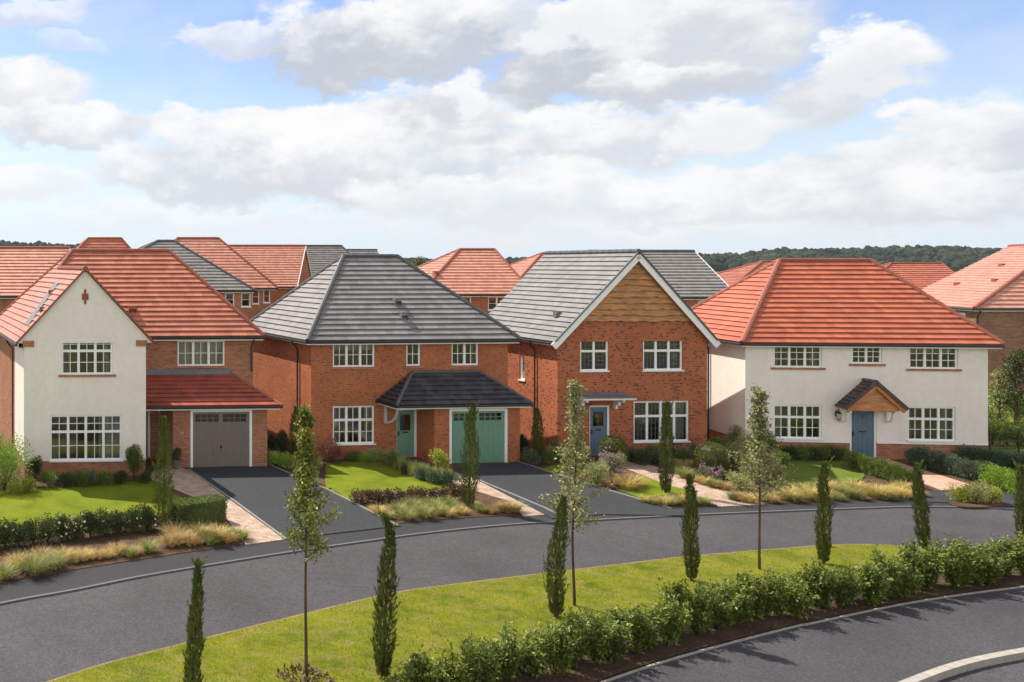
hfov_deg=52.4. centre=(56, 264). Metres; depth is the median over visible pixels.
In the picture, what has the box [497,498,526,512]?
grass tuft
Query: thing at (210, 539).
grass tuft
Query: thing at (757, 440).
young tree
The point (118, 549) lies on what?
grass tuft
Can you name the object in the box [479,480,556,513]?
edging kerb
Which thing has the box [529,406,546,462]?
cypress tree
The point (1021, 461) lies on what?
hedge plant
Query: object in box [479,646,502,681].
laurel shrub
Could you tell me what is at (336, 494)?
edging kerb
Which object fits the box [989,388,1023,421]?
shrub
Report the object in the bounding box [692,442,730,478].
topiary dome
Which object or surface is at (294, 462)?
shrub
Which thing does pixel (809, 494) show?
grass tuft
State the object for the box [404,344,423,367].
window
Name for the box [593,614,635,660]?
laurel shrub
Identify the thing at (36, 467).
shrub
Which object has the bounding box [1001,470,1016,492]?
hedge plant
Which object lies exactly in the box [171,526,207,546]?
grass tuft
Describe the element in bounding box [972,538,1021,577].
laurel shrub
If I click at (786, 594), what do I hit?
laurel shrub
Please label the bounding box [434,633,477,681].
laurel shrub
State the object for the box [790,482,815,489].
grass tuft
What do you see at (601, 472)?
shrub
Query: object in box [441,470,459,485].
shrub
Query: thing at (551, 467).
lawn
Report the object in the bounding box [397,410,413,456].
door
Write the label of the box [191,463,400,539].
driveway
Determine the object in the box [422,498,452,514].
grass tuft
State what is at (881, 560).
laurel shrub
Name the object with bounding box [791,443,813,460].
shrub
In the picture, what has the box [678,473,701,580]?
cypress tree
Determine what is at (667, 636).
laurel shrub
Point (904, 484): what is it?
grass tuft
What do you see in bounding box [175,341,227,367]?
window
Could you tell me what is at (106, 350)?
window
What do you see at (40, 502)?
lawn
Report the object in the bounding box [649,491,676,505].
grass tuft
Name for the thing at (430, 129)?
sky
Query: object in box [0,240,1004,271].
wooded hillside
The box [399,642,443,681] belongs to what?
laurel shrub
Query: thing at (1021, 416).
shrub
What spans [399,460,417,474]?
shrub
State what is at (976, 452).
hedge plant
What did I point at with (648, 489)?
lawn
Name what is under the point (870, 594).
laurel shrub
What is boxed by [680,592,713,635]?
laurel shrub
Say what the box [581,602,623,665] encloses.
laurel shrub
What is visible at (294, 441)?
cypress tree
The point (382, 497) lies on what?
maroon plant
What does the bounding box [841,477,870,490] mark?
grass tuft
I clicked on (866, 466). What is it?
hedge plant
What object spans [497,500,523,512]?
grass tuft
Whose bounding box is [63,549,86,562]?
grass tuft
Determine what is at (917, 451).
hedge plant
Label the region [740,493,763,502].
grass tuft
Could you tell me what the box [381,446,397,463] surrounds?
shrub
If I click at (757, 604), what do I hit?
laurel shrub
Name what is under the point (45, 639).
road
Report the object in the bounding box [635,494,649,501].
grass tuft
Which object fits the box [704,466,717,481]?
flowering plant
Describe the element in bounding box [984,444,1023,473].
lawn
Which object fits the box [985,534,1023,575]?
laurel shrub
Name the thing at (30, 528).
rose bush
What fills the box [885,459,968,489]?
block path
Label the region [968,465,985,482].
hedge plant
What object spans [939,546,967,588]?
laurel shrub
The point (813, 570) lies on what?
laurel shrub
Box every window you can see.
[49,415,122,461]
[59,343,115,376]
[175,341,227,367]
[241,293,251,307]
[252,290,259,304]
[263,290,269,302]
[330,345,377,369]
[332,406,375,445]
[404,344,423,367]
[449,344,481,367]
[488,297,502,310]
[518,355,524,381]
[579,341,609,371]
[633,401,690,442]
[642,341,683,371]
[771,347,825,369]
[774,405,823,439]
[849,348,885,365]
[906,348,961,370]
[907,406,957,442]
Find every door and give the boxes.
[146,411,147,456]
[193,412,248,466]
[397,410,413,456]
[452,411,503,462]
[590,407,606,454]
[852,411,873,456]
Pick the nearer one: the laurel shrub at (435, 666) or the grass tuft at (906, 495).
the laurel shrub at (435, 666)
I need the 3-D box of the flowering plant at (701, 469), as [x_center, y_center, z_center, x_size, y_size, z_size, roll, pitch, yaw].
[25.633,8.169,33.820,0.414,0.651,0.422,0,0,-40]
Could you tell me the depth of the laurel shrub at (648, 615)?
18.95 m
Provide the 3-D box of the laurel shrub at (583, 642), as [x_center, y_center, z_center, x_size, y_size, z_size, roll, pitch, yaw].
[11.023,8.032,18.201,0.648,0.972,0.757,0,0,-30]
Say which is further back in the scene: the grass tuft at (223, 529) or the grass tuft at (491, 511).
the grass tuft at (491, 511)
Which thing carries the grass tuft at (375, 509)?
on the garden soil
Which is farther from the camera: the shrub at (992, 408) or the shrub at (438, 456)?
the shrub at (992, 408)
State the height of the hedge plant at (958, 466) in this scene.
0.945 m
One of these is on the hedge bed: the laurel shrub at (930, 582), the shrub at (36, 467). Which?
the laurel shrub at (930, 582)
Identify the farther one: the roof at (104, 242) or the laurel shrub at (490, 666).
the roof at (104, 242)
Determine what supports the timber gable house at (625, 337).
on the garden soil
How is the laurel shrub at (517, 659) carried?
on the hedge bed
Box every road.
[0,508,1020,681]
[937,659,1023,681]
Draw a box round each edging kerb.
[188,469,286,539]
[268,463,398,525]
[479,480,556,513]
[518,461,670,508]
[596,585,1023,681]
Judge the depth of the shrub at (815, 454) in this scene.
36.70 m
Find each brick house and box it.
[0,246,69,312]
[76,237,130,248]
[137,239,254,317]
[174,237,278,319]
[228,244,311,303]
[306,245,349,274]
[346,249,379,253]
[417,248,521,313]
[510,252,543,278]
[641,250,728,307]
[717,260,773,285]
[882,262,953,288]
[922,244,1023,396]
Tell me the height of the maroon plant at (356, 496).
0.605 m
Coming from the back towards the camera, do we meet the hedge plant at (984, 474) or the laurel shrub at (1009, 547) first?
the hedge plant at (984, 474)
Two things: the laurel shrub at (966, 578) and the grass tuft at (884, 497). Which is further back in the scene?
the grass tuft at (884, 497)
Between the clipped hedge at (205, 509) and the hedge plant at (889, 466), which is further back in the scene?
the hedge plant at (889, 466)
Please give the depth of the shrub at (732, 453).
34.37 m
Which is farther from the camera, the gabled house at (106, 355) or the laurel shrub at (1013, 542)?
the gabled house at (106, 355)
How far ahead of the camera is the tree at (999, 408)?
43.96 m
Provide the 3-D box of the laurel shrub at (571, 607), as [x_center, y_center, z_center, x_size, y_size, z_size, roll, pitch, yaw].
[11.611,7.989,18.597,1.037,1.055,0.687,0,0,28]
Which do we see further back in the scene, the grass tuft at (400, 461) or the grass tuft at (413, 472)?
the grass tuft at (400, 461)
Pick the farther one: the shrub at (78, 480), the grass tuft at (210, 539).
the shrub at (78, 480)
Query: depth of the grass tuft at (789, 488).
31.69 m
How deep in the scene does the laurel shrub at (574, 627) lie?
17.86 m
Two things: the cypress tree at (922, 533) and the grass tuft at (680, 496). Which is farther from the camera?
the grass tuft at (680, 496)
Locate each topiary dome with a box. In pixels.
[599,435,627,466]
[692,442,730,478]
[705,436,736,462]
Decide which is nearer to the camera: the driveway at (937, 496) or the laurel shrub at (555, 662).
the laurel shrub at (555, 662)
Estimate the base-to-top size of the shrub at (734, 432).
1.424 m
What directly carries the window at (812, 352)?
in the white house at (873, 358)
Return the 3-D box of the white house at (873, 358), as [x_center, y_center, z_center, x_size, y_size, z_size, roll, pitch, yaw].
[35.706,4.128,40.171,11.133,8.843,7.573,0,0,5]
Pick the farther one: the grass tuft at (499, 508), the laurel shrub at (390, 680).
the grass tuft at (499, 508)
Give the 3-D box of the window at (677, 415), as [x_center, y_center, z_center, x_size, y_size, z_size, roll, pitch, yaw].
[26.864,7.035,38.071,2.680,2.110,0.376,0,0,-4]
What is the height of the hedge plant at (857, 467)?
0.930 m
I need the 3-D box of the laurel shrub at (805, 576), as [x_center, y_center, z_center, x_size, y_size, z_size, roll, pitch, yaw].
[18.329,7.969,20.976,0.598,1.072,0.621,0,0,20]
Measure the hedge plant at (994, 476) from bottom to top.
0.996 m
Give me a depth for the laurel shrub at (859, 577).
21.34 m
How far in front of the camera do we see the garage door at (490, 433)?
36.47 m
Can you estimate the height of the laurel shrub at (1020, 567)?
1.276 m
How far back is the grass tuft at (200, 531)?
26.39 m
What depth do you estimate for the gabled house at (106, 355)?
35.74 m
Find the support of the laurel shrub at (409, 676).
on the hedge bed
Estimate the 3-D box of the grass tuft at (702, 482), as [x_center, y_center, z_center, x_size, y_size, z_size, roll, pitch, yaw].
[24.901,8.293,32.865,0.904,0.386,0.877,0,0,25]
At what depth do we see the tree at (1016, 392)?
43.46 m
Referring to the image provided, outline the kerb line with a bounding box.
[0,506,1016,604]
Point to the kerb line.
(257, 557)
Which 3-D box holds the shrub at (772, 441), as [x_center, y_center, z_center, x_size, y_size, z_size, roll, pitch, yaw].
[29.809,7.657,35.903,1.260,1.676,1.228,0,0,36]
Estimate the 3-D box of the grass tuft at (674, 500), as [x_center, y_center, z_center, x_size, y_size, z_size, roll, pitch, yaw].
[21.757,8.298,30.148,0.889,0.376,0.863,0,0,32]
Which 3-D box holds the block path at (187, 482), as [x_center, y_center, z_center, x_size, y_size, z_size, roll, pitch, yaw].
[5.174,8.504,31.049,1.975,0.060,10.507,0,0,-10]
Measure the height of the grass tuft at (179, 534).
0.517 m
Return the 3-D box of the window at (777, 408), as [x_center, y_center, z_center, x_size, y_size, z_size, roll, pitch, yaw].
[32.494,6.960,37.549,2.067,1.780,0.376,0,0,5]
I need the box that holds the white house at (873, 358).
[691,258,1005,459]
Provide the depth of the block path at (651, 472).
32.38 m
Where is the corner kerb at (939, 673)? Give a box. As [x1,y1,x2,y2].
[899,647,1023,681]
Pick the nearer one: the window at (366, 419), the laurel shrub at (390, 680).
the laurel shrub at (390, 680)
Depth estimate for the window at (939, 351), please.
37.00 m
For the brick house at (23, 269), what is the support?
on the ground
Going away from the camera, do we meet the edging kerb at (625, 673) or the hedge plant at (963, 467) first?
the edging kerb at (625, 673)
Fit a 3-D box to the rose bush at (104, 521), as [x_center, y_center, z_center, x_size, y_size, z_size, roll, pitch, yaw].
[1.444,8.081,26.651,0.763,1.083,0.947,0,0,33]
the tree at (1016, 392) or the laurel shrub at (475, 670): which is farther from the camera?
the tree at (1016, 392)
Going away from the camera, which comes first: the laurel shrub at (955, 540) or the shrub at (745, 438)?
the laurel shrub at (955, 540)
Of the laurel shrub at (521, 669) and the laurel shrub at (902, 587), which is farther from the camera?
the laurel shrub at (902, 587)
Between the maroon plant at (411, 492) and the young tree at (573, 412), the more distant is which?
the maroon plant at (411, 492)
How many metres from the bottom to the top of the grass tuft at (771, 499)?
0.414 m
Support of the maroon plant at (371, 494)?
on the garden soil
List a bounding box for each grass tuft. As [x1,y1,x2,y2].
[0,560,19,579]
[3,550,30,568]
[6,545,60,575]
[28,544,54,559]
[36,547,70,569]
[50,543,77,561]
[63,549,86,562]
[73,544,95,560]
[89,546,112,559]
[98,545,119,558]
[107,543,130,554]
[119,542,140,557]
[129,543,145,554]
[136,536,162,552]
[156,518,190,535]
[156,530,188,547]
[166,524,193,543]
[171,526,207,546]
[183,521,216,540]
[193,525,228,544]
[205,522,233,540]
[215,529,241,542]
[218,525,241,537]
[222,525,255,540]
[368,502,389,513]
[378,509,395,518]
[384,500,413,514]
[393,507,417,520]
[395,455,409,470]
[399,494,427,509]
[405,459,415,475]
[408,500,442,518]
[410,461,423,478]
[420,495,447,507]
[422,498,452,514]
[424,465,437,481]
[435,494,464,507]
[437,505,460,516]
[449,502,466,512]
[452,506,470,514]
[470,499,492,512]
[481,505,498,513]
[492,500,512,511]
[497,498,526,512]
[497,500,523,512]
[601,470,644,489]
[619,469,649,485]
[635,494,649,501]
[646,496,658,504]
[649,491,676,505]
[664,492,682,504]
[667,463,689,472]
[668,491,697,503]
[671,458,695,467]
[672,465,695,478]
[685,466,696,474]
[695,473,712,484]
[696,493,717,504]
[703,476,724,487]
[714,479,738,489]
[723,488,741,499]
[729,490,756,501]
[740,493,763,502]
[750,490,775,500]
[763,492,782,502]
[772,488,787,498]
[776,486,812,502]
[778,487,803,500]
[780,484,795,490]
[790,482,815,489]
[791,481,816,499]
[802,487,832,500]
[812,477,845,490]
[831,484,859,497]
[831,491,848,500]
[840,486,868,498]
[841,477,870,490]
[854,493,867,499]
[857,482,892,498]
[867,486,901,499]
[884,484,911,497]
[885,479,921,491]
[885,487,912,498]
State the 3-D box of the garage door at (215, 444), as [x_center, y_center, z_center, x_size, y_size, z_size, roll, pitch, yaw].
[6.859,7.340,35.720,2.405,2.320,0.099,0,0,-3]
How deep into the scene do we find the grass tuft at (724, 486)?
32.05 m
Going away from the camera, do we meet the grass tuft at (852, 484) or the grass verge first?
the grass verge
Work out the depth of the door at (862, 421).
37.24 m
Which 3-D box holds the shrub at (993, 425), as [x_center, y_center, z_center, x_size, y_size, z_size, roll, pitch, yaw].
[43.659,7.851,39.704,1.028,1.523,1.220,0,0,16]
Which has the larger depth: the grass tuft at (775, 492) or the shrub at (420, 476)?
the shrub at (420, 476)
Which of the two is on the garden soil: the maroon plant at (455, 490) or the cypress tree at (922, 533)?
the maroon plant at (455, 490)
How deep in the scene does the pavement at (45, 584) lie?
25.42 m
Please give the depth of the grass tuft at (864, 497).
30.68 m
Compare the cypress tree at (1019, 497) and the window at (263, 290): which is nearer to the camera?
the cypress tree at (1019, 497)
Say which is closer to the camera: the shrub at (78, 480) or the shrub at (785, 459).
the shrub at (78, 480)
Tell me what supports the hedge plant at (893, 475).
on the garden soil
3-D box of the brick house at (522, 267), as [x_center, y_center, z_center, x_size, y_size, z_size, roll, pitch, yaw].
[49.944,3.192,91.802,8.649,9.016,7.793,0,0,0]
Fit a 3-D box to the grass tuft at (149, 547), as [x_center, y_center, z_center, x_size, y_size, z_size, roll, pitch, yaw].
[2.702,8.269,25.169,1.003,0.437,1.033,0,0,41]
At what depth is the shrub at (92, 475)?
32.60 m
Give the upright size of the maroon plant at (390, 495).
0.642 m
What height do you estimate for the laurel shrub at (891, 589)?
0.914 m
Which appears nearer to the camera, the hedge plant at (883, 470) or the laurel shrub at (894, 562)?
the laurel shrub at (894, 562)
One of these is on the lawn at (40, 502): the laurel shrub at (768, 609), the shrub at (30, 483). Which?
the shrub at (30, 483)
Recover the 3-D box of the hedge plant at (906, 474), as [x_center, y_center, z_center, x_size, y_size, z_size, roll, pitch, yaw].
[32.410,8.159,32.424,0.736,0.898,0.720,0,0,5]
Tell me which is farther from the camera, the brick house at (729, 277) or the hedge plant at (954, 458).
the brick house at (729, 277)
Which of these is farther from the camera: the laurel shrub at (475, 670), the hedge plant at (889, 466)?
the hedge plant at (889, 466)
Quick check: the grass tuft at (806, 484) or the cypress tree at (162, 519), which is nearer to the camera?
the cypress tree at (162, 519)
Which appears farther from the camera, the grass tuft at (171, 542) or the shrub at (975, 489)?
the shrub at (975, 489)
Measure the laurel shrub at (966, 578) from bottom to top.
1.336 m
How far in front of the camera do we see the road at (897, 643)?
18.98 m
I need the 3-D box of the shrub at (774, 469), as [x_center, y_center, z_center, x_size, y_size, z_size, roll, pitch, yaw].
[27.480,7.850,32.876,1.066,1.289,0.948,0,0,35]
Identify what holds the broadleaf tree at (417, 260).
on the ground
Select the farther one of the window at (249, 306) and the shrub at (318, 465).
the window at (249, 306)
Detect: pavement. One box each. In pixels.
[0,498,1014,601]
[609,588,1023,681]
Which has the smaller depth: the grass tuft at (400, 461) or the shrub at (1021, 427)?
the grass tuft at (400, 461)
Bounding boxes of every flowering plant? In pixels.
[698,462,707,477]
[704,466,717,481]
[715,465,724,480]
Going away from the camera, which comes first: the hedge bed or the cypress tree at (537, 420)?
the hedge bed
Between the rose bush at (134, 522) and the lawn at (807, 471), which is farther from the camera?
the lawn at (807, 471)
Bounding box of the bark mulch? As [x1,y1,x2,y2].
[275,662,334,681]
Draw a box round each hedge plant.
[840,449,857,468]
[851,453,868,470]
[855,454,874,474]
[861,457,881,476]
[867,457,892,478]
[875,462,893,480]
[881,462,903,481]
[889,465,912,484]
[896,467,921,487]
[903,445,931,462]
[908,444,932,467]
[915,451,935,469]
[922,449,949,470]
[929,453,947,471]
[938,456,956,472]
[943,453,964,475]
[948,457,969,477]
[953,459,973,479]
[954,443,978,460]
[959,444,990,461]
[959,459,988,480]
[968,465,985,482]
[974,463,996,478]
[975,449,1001,465]
[977,461,1007,486]
[986,450,1010,466]
[987,466,1014,489]
[991,450,1022,466]
[995,471,1014,491]
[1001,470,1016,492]
[1006,475,1016,493]
[1009,455,1023,467]
[1013,450,1023,467]
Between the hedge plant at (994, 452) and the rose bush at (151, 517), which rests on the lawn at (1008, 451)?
the hedge plant at (994, 452)
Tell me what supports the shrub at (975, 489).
on the planting island
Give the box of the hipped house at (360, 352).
[250,254,533,463]
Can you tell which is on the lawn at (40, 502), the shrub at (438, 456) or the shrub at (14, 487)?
the shrub at (14, 487)
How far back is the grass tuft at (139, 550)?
24.96 m
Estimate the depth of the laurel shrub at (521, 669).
17.58 m
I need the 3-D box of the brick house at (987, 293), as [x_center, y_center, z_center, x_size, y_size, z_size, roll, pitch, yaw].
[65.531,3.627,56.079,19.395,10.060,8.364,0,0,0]
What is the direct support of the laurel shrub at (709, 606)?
on the hedge bed
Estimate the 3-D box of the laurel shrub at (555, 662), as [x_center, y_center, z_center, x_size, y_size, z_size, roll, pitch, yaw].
[10.290,7.923,17.604,0.778,1.230,0.647,0,0,3]
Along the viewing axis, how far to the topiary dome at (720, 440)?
36.13 m
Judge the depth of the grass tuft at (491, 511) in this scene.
29.01 m
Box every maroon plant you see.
[348,487,366,503]
[360,488,378,502]
[372,489,386,502]
[382,488,398,502]
[393,487,409,501]
[403,485,419,500]
[414,485,430,500]
[423,487,443,499]
[434,485,453,500]
[446,482,463,497]
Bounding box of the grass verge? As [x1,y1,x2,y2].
[51,544,950,681]
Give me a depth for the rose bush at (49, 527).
25.88 m
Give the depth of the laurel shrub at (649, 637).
18.62 m
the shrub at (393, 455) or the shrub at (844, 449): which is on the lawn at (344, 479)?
the shrub at (393, 455)
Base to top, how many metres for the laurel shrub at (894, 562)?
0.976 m
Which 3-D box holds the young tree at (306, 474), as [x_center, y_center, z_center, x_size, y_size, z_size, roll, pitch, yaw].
[5.195,5.676,17.474,1.277,5.669,1.180,0,0,-34]
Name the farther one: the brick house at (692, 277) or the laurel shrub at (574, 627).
the brick house at (692, 277)
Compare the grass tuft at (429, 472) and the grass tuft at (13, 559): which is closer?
the grass tuft at (13, 559)
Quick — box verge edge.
[46,544,938,681]
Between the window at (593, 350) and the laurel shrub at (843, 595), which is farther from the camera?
the window at (593, 350)
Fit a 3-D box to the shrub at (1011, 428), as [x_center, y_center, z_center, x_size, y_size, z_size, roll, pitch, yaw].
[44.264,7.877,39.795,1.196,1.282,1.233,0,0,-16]
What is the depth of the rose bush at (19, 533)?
25.51 m
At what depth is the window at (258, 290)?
71.35 m
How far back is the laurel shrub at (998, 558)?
22.66 m
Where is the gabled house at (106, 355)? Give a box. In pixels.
[0,248,282,476]
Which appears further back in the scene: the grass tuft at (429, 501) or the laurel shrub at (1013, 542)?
the grass tuft at (429, 501)
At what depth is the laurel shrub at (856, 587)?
21.08 m
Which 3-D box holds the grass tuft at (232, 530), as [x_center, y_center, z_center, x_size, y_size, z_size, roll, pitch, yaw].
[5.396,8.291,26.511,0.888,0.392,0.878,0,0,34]
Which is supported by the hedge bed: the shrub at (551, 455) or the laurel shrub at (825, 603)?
the laurel shrub at (825, 603)
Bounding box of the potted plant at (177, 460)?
[170,446,181,469]
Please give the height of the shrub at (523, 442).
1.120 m
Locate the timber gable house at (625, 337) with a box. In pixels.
[488,249,720,455]
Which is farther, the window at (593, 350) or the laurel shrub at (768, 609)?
the window at (593, 350)
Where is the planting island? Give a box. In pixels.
[949,497,1003,507]
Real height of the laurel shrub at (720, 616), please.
1.124 m
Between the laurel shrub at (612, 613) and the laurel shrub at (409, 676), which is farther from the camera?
the laurel shrub at (612, 613)
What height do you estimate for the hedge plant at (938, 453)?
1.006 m
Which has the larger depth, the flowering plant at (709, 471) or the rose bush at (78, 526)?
the flowering plant at (709, 471)
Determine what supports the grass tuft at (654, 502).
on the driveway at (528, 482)
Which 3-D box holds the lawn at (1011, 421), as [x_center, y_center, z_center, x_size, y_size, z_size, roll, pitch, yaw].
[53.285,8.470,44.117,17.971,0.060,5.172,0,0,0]
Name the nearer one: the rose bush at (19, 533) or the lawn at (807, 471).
the rose bush at (19, 533)
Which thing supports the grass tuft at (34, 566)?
on the garden soil
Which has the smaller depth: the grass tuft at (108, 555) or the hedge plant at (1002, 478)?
the grass tuft at (108, 555)
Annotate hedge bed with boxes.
[499,567,1023,681]
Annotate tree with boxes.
[151,411,175,528]
[182,556,207,681]
[281,404,345,679]
[287,402,300,458]
[370,502,400,679]
[409,256,425,265]
[459,398,480,506]
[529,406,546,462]
[537,378,612,605]
[542,494,571,617]
[657,398,675,491]
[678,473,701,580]
[717,384,798,569]
[812,456,835,563]
[908,460,933,547]
[988,366,1015,423]
[992,348,1023,427]
[1011,459,1023,537]
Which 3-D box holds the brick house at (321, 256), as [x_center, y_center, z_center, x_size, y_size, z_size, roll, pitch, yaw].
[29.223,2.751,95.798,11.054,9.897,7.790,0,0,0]
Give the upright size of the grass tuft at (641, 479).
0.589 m
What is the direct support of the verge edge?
on the grass verge
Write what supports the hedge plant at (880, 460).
on the garden soil
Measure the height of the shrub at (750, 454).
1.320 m
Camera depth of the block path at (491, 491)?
31.39 m
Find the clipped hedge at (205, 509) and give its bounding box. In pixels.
[167,494,227,529]
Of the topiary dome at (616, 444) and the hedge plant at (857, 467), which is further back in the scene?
the topiary dome at (616, 444)
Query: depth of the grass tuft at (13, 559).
23.92 m
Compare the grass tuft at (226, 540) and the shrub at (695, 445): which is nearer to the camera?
the grass tuft at (226, 540)
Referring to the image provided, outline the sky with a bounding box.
[0,0,1023,258]
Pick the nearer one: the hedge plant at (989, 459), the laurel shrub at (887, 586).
the laurel shrub at (887, 586)
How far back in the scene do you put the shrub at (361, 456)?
36.44 m
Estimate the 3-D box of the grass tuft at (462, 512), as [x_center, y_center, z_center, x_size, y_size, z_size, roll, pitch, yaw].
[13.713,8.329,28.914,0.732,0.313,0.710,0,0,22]
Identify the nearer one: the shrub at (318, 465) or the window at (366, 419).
the shrub at (318, 465)
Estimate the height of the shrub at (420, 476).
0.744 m
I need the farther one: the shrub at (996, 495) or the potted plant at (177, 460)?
the potted plant at (177, 460)
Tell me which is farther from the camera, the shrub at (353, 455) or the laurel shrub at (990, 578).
the shrub at (353, 455)
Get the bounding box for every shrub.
[0,431,35,489]
[5,478,27,493]
[21,476,36,490]
[27,455,43,481]
[36,468,58,486]
[57,472,73,486]
[70,469,88,487]
[82,466,99,485]
[96,469,114,486]
[111,469,128,484]
[125,443,145,480]
[136,470,152,483]
[267,434,276,451]
[267,450,280,464]
[275,429,288,453]
[276,450,293,468]
[291,457,301,472]
[312,456,323,475]
[315,437,342,462]
[346,449,364,461]
[356,451,372,462]
[365,446,386,463]
[377,676,408,681]
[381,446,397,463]
[386,451,407,466]
[387,663,431,681]
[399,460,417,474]
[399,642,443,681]
[413,465,428,480]
[422,661,445,681]
[425,467,443,484]
[428,447,450,471]
[430,652,472,681]
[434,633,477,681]
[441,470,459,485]
[449,644,485,681]
[458,631,501,681]
[476,636,514,681]
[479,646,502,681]
[496,627,525,680]
[497,621,549,676]
[517,621,560,678]
[520,433,529,457]
[520,447,541,464]
[534,617,580,675]
[540,444,558,464]
[549,439,563,457]
[550,617,580,675]
[557,441,580,461]
[562,605,597,668]
[562,617,593,661]
[563,606,613,652]
[578,442,590,460]
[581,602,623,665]
[584,458,610,485]
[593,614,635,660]
[598,446,626,483]
[603,603,636,647]
[619,602,652,653]
[624,608,669,650]
[625,603,665,645]
[626,446,641,460]
[631,448,650,464]
[642,443,657,462]
[647,593,693,645]
[651,447,675,464]
[656,577,694,633]
[659,600,696,638]
[666,443,681,458]
[674,447,694,463]
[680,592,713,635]
[683,573,720,633]
[687,442,699,458]
[693,578,741,627]
[706,577,749,626]
[718,579,754,624]
[723,423,742,446]
[724,440,752,473]
[725,470,755,489]
[728,568,761,623]
[735,429,753,452]
[738,452,771,482]
[745,574,772,619]
[749,429,783,457]
[750,568,781,616]
[755,453,786,483]
[762,564,807,616]
[767,568,809,608]
[771,450,790,477]
[779,444,798,459]
[784,570,818,619]
[788,565,821,610]
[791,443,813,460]
[798,553,838,609]
[799,563,841,607]
[802,445,822,460]
[811,444,830,460]
[822,565,857,608]
[824,445,844,461]
[825,563,870,605]
[834,444,848,460]
[834,565,869,599]
[852,559,892,606]
[861,562,895,602]
[869,544,912,597]
[882,570,897,601]
[887,555,921,585]
[889,565,924,597]
[892,544,933,593]
[895,539,926,584]
[901,534,945,586]
[907,540,946,590]
[938,533,974,570]
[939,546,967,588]
[944,482,976,502]
[945,538,985,586]
[960,479,993,502]
[965,543,993,585]
[970,546,1011,581]
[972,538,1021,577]
[973,550,1008,585]
[977,542,1006,562]
[981,485,1003,503]
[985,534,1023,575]
[987,416,1008,445]
[988,388,1007,420]
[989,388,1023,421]
[994,420,1023,445]
[1000,531,1023,576]
[1001,529,1022,569]
[1008,395,1023,420]
[1008,420,1023,445]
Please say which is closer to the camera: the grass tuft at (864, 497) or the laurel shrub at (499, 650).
the laurel shrub at (499, 650)
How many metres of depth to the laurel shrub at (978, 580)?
22.50 m
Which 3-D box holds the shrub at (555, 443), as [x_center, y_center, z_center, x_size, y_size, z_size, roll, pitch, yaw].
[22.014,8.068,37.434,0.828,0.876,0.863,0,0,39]
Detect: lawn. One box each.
[0,481,182,543]
[325,461,457,500]
[540,462,570,472]
[617,475,685,497]
[774,459,864,488]
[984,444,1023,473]
[988,418,1023,437]
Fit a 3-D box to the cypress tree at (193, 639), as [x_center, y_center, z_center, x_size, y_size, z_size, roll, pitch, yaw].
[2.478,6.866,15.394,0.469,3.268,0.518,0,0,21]
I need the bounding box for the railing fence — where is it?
[987,429,1023,455]
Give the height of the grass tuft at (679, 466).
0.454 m
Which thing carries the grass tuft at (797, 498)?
on the garden soil
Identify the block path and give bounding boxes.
[151,466,283,544]
[452,473,543,516]
[626,460,764,506]
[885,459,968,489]
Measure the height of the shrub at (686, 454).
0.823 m
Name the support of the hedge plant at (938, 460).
on the garden soil
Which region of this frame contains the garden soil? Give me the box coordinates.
[0,440,1013,583]
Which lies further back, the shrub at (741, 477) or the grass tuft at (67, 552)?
the shrub at (741, 477)
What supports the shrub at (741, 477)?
on the garden soil
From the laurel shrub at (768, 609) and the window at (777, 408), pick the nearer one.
the laurel shrub at (768, 609)
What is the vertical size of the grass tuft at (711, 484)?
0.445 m
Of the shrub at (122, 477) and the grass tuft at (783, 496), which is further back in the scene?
the shrub at (122, 477)
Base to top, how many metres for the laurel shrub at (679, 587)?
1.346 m
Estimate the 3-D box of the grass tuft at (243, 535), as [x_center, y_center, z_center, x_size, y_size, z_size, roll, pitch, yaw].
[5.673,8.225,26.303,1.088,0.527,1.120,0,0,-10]
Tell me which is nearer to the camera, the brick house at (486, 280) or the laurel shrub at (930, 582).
the laurel shrub at (930, 582)
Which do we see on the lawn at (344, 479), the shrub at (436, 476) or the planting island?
the shrub at (436, 476)
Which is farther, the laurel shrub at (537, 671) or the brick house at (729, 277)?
the brick house at (729, 277)
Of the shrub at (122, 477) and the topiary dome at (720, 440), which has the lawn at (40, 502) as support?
the shrub at (122, 477)
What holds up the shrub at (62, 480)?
on the lawn at (40, 502)
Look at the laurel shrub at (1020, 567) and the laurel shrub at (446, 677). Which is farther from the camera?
the laurel shrub at (1020, 567)
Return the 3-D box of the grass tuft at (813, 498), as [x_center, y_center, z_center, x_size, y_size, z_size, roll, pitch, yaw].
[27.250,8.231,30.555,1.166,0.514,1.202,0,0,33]
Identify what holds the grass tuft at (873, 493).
on the garden soil
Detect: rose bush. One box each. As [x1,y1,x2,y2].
[0,517,16,549]
[6,518,29,546]
[21,517,46,544]
[35,512,59,545]
[53,513,73,540]
[66,513,88,541]
[78,509,100,537]
[94,506,115,538]
[108,507,129,534]
[122,504,149,533]
[135,502,158,530]
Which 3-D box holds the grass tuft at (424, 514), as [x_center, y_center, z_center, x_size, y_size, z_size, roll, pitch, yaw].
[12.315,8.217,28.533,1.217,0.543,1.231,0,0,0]
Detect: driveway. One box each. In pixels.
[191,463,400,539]
[454,462,683,518]
[889,488,1020,506]
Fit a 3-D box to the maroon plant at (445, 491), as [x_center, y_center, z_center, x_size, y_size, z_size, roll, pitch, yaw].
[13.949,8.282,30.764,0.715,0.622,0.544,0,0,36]
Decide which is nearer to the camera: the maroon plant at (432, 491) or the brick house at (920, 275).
the maroon plant at (432, 491)
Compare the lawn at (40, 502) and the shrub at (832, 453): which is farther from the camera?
the shrub at (832, 453)

